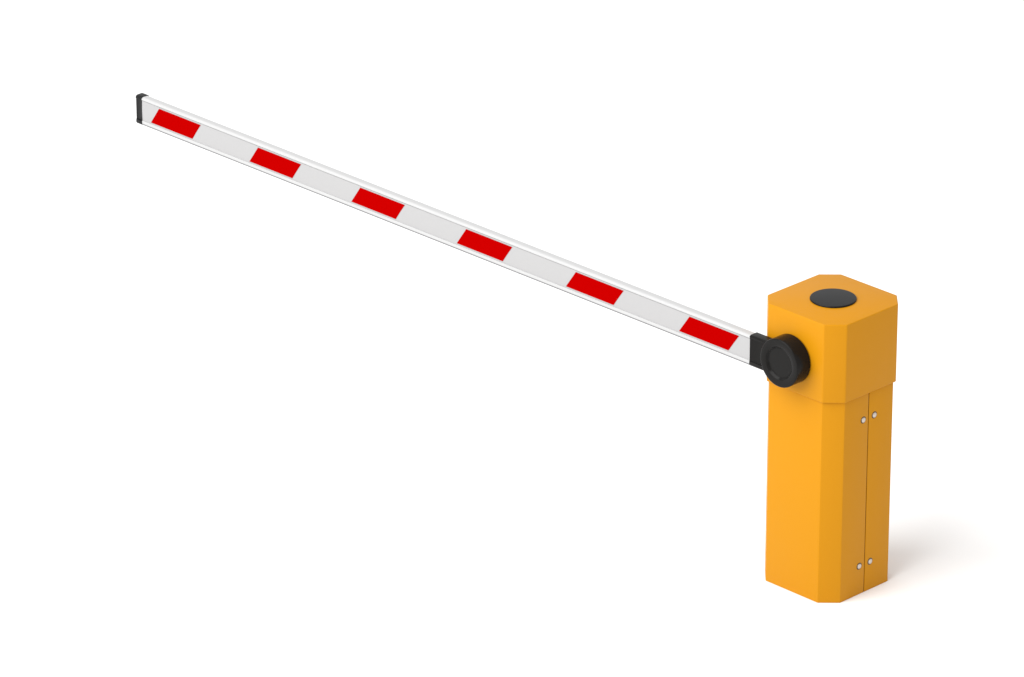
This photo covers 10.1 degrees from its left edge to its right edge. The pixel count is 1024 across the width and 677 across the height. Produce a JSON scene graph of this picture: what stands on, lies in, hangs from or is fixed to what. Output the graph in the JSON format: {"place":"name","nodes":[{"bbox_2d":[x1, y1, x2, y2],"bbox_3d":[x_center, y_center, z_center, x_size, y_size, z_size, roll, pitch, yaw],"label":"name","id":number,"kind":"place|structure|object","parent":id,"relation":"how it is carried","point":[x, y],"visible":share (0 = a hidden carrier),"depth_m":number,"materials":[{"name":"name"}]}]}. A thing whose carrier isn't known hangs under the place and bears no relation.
{"place":"outdoors","nodes":[
{"label":"outdoors","id":0,"kind":"place"},
{"bbox_2d":[0,0,1023,676],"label":"ground","id":1,"kind":"structure","parent":0,"point":[256,422],"depth_m":20.47,"materials":[{"name":"white"}]},
{"bbox_2d":[135,93,897,602],"bbox_3d":[-0.039,-0.091,19.418,0.405,0.981,3.286,-22,32,-40],"label":"parking barrier","id":2,"kind":"object","parent":1,"relation":"on","point":[821,353],"visible":1,"depth_m":18.43,"materials":[{"name":"orange metal"}]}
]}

